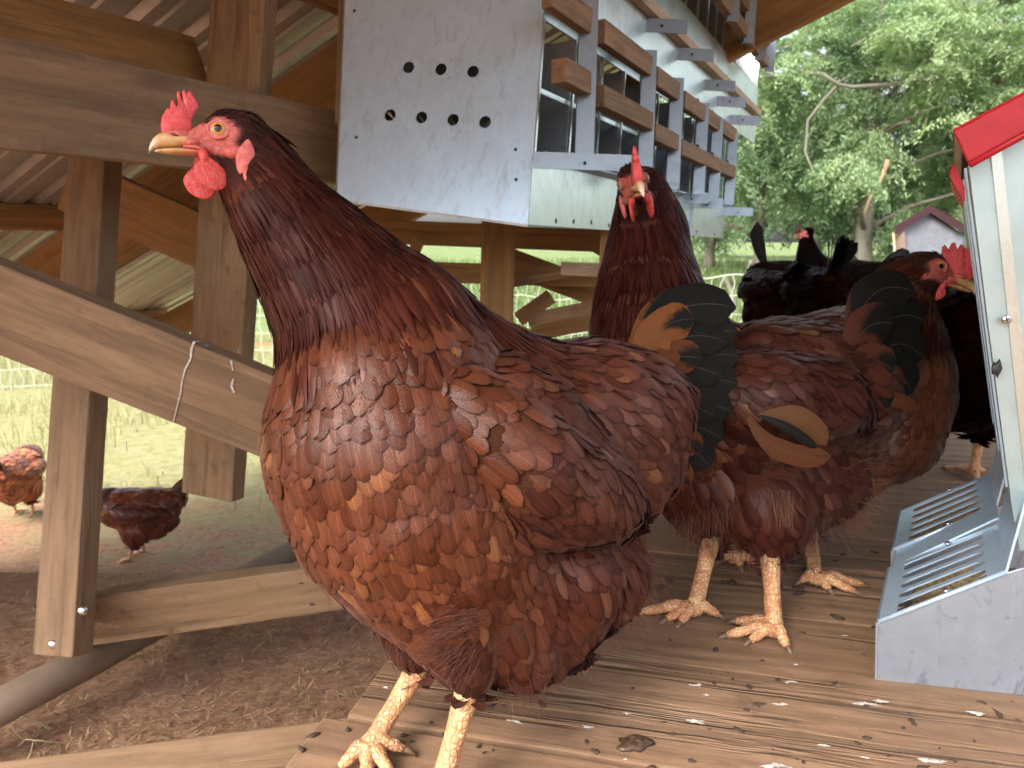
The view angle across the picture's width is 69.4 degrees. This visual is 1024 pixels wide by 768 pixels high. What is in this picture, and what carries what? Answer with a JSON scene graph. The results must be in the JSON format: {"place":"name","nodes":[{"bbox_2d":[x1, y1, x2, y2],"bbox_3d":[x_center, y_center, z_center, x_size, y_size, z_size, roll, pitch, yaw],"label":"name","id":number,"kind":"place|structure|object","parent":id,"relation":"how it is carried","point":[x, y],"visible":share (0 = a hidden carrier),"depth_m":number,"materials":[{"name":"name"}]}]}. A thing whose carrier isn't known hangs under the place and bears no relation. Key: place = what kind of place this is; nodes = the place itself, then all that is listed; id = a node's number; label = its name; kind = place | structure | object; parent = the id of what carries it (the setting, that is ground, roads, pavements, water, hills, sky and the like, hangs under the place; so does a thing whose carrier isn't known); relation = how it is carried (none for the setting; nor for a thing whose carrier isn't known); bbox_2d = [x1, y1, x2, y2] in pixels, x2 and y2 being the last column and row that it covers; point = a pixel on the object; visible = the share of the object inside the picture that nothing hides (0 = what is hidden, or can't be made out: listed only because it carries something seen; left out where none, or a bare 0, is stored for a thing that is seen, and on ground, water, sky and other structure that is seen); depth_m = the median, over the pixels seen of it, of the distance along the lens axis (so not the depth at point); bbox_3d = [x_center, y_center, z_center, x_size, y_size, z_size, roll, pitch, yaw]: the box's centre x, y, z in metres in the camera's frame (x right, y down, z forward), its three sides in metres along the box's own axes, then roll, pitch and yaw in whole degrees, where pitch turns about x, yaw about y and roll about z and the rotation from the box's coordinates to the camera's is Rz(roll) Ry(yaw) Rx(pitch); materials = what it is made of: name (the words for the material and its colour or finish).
{"place":"outdoors","nodes":[
{"label":"outdoors","id":0,"kind":"place"},
{"bbox_2d":[0,243,893,761],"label":"ground","id":1,"kind":"structure","parent":0,"point":[158,447],"depth_m":1.59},
{"bbox_2d":[0,444,46,517],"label":"hen","id":2,"kind":"object","parent":1,"relation":"on","point":[22,469],"visible":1,"depth_m":3.50,"materials":[{"name":"brown"}]},
{"bbox_2d":[11,717,64,757],"bbox_3d":[-0.820,0.576,1.244,0.213,0.031,0.074,10,15,43],"label":"twig","id":3,"kind":"object","parent":1,"relation":"on","point":[41,740],"visible":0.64,"depth_m":1.21,"materials":[{"name":"beige wood"}]},
{"bbox_2d":[101,478,188,563],"bbox_3d":[-1.560,0.562,3.067,0.503,0.358,0.243,-4,12,-21],"label":"hen","id":4,"kind":"object","parent":1,"relation":"on","point":[136,518],"visible":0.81,"depth_m":3.00,"materials":[{"name":"brown"}]},
{"bbox_2d":[0,529,385,759],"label":"straw litter","id":5,"kind":"object","parent":1,"relation":"on","point":[158,713],"visible":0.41,"depth_m":1.36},
{"bbox_2d":[0,330,582,520],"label":"grass patch","id":6,"kind":"object","parent":1,"relation":"on","point":[46,404],"visible":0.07,"depth_m":5.45,"materials":[{"name":"plant"}]},
{"bbox_2d":[0,274,743,389],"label":"poultry netting","id":7,"kind":"object","parent":1,"relation":"on","point":[559,299],"visible":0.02,"depth_m":6.58,"materials":[{"name":"grey metal"}]},
{"bbox_2d":[0,0,1023,767],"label":"chicken coop","id":8,"kind":"structure","parent":1,"relation":"on","point":[124,276],"depth_m":1.08,"materials":[{"name":"wood"}]},
{"bbox_2d":[149,90,738,767],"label":"hen","id":9,"kind":"object","parent":8,"relation":"on","point":[469,494],"visible":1,"depth_m":0.51,"materials":[{"name":"brown"}]},
{"bbox_2d":[335,0,752,237],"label":"nest box","id":10,"kind":"object","parent":8,"relation":"attached to","point":[497,111],"visible":0.89,"depth_m":1.25,"materials":[{"name":"metal"}]},
{"bbox_2d":[616,734,654,752],"bbox_3d":[0.099,0.290,0.596,0.032,0.012,0.021,0,11,0],"label":"manure clump","id":11,"kind":"object","parent":8,"relation":"on","point":[639,743],"visible":1,"depth_m":0.59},
{"bbox_2d":[298,550,1019,767],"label":"dirt crumbs","id":12,"kind":"object","parent":8,"relation":"on","point":[715,650],"visible":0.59,"depth_m":0.65,"materials":[{"name":"brown soil"}]},
{"bbox_2d":[384,560,982,767],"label":"dropping splats","id":13,"kind":"object","parent":8,"relation":"on","point":[773,764],"visible":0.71,"depth_m":0.62,"materials":[{"name":"white"}]},
{"bbox_2d":[598,0,775,142],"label":"nest box","id":14,"kind":"object","parent":8,"relation":"attached to","point":[683,38],"visible":0.91,"depth_m":1.99,"materials":[{"name":"metal"}]},
{"bbox_2d":[588,146,925,653],"bbox_3d":[0.297,-0.004,0.818,0.414,0.506,0.316,0,11,0],"label":"hen","id":15,"kind":"object","parent":8,"relation":"on","point":[822,400],"visible":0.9,"depth_m":0.78,"materials":[{"name":"brown"}]},
{"bbox_2d":[746,222,792,271],"bbox_3d":[1.229,-0.436,3.098,0.458,0.481,0.262,8,14,37],"label":"hen","id":16,"kind":"object","parent":8,"relation":"on","point":[757,240],"visible":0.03,"depth_m":3.10,"materials":[{"name":"brown"}]},
{"bbox_2d":[737,260,811,321],"bbox_3d":[0.951,-0.296,2.749,0.231,0.340,0.486,0,11,0],"label":"hen","id":17,"kind":"object","parent":8,"relation":"on","point":[757,294],"visible":0.63,"depth_m":2.64,"materials":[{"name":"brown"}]},
{"bbox_2d":[775,235,857,315],"bbox_3d":[1.023,-0.298,2.545,0.259,0.421,0.467,-5,12,-22],"label":"hen","id":18,"kind":"object","parent":8,"relation":"on","point":[813,289],"visible":0.75,"depth_m":2.37,"materials":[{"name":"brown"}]},
{"bbox_2d":[715,242,974,596],"bbox_3d":[0.383,0.020,0.970,0.330,0.405,0.288,9,14,40],"label":"hen","id":19,"kind":"object","parent":8,"relation":"on","point":[917,438],"visible":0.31,"depth_m":0.90,"materials":[{"name":"brown"}]},
{"bbox_2d":[793,225,909,282],"bbox_3d":[1.334,-0.399,2.950,0.258,0.465,0.453,-11,15,-44],"label":"hen","id":20,"kind":"object","parent":8,"relation":"on","point":[808,252],"visible":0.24,"depth_m":2.97,"materials":[{"name":"brown"}]},
{"bbox_2d":[875,92,1023,695],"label":"poultry feeder","id":21,"kind":"object","parent":8,"relation":"on","point":[955,575],"visible":0.98,"depth_m":0.66,"materials":[{"name":"metal"}]},
{"bbox_2d":[937,279,995,484],"bbox_3d":[0.742,-0.038,1.228,0.276,0.412,0.582,7,13,33],"label":"hen","id":22,"kind":"object","parent":8,"relation":"on","point":[958,310],"visible":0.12,"depth_m":1.06,"materials":[{"name":"brown"}]},
{"bbox_2d":[723,276,739,320],"bbox_3d":[3.658,-1.380,12.289,0.349,0.872,0.074,0,11,0],"label":"fence post","id":23,"kind":"object","parent":1,"relation":"on","point":[728,284],"visible":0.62,"depth_m":12.24,"materials":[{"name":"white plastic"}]},
{"bbox_2d":[656,33,812,272],"bbox_3d":[6.439,-7.270,23.963,7.903,7.422,7.419,0,11,0],"label":"broadleaf tree","id":24,"kind":"object","parent":1,"relation":"on","point":[710,244],"visible":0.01,"depth_m":24.01,"materials":[{"name":"green plant"}]},
{"bbox_2d":[692,180,783,256],"bbox_3d":[7.682,-7.927,34.062,8.572,5.752,8.917,-5,12,-24],"label":"broadleaf tree","id":25,"kind":"object","parent":1,"relation":"on","point":[717,254],"visible":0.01,"depth_m":33.74,"materials":[{"name":"green plant"}]},
{"bbox_2d":[659,16,899,263],"bbox_3d":[5.633,-5.228,16.664,5.660,6.646,5.821,0,11,0],"label":"broadleaf tree","id":26,"kind":"object","parent":1,"relation":"on","point":[758,184],"visible":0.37,"depth_m":15.38,"materials":[{"name":"green plant"}]},
{"bbox_2d":[724,0,957,249],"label":"broadleaf tree","id":27,"kind":"object","parent":1,"relation":"on","point":[817,241],"visible":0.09,"depth_m":20.92,"materials":[{"name":"green plant"}]},
{"bbox_2d":[751,104,957,257],"bbox_3d":[14.626,-8.320,31.578,10.262,6.977,8.922,0,11,0],"label":"broadleaf tree","id":28,"kind":"object","parent":1,"relation":"on","point":[850,236],"visible":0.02,"depth_m":31.65,"materials":[{"name":"green plant"}]},
{"bbox_2d":[720,0,1023,260],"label":"broadleaf tree","id":29,"kind":"object","parent":1,"relation":"on","point":[865,169],"visible":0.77,"depth_m":14.32,"materials":[{"name":"green plant"}]},
{"bbox_2d":[784,0,1023,260],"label":"broadleaf tree","id":30,"kind":"object","parent":1,"relation":"on","point":[913,153],"visible":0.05,"depth_m":20.38,"materials":[{"name":"green plant"}]},
{"bbox_2d":[847,99,965,221],"bbox_3d":[19.255,-8.264,29.332,10.950,7.092,11.350,0,11,0],"label":"broadleaf tree","id":31,"kind":"object","parent":1,"relation":"on","point":[913,158],"depth_m":29.74,"materials":[{"name":"green plant"}]},
{"bbox_2d":[805,0,1023,257],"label":"broadleaf tree","id":32,"kind":"object","parent":1,"relation":"on","point":[1012,88],"visible":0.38,"depth_m":14.59,"materials":[{"name":"green plant"}]},
{"bbox_2d":[892,205,965,254],"bbox_3d":[2.155,-0.620,3.779,0.315,0.552,0.935,7,13,32],"label":"shed","id":33,"kind":"object","parent":1,"relation":"on","point":[925,229],"visible":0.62,"depth_m":3.50,"materials":[{"name":"red paint"}]},
{"bbox_2d":[897,0,1023,219],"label":"broadleaf tree","id":34,"kind":"object","parent":1,"relation":"on","point":[962,96],"visible":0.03,"depth_m":19.26,"materials":[{"name":"green plant"}]},
{"bbox_2d":[430,254,885,339],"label":"meadow grass","id":35,"kind":"structure","parent":0,"point":[740,266],"depth_m":18.52,"materials":[{"name":"green plant"}]},
{"bbox_2d":[415,1,1023,242],"label":"sky","id":36,"kind":"structure","parent":0,"point":[429,217],"materials":[{"name":"white"}]}
]}

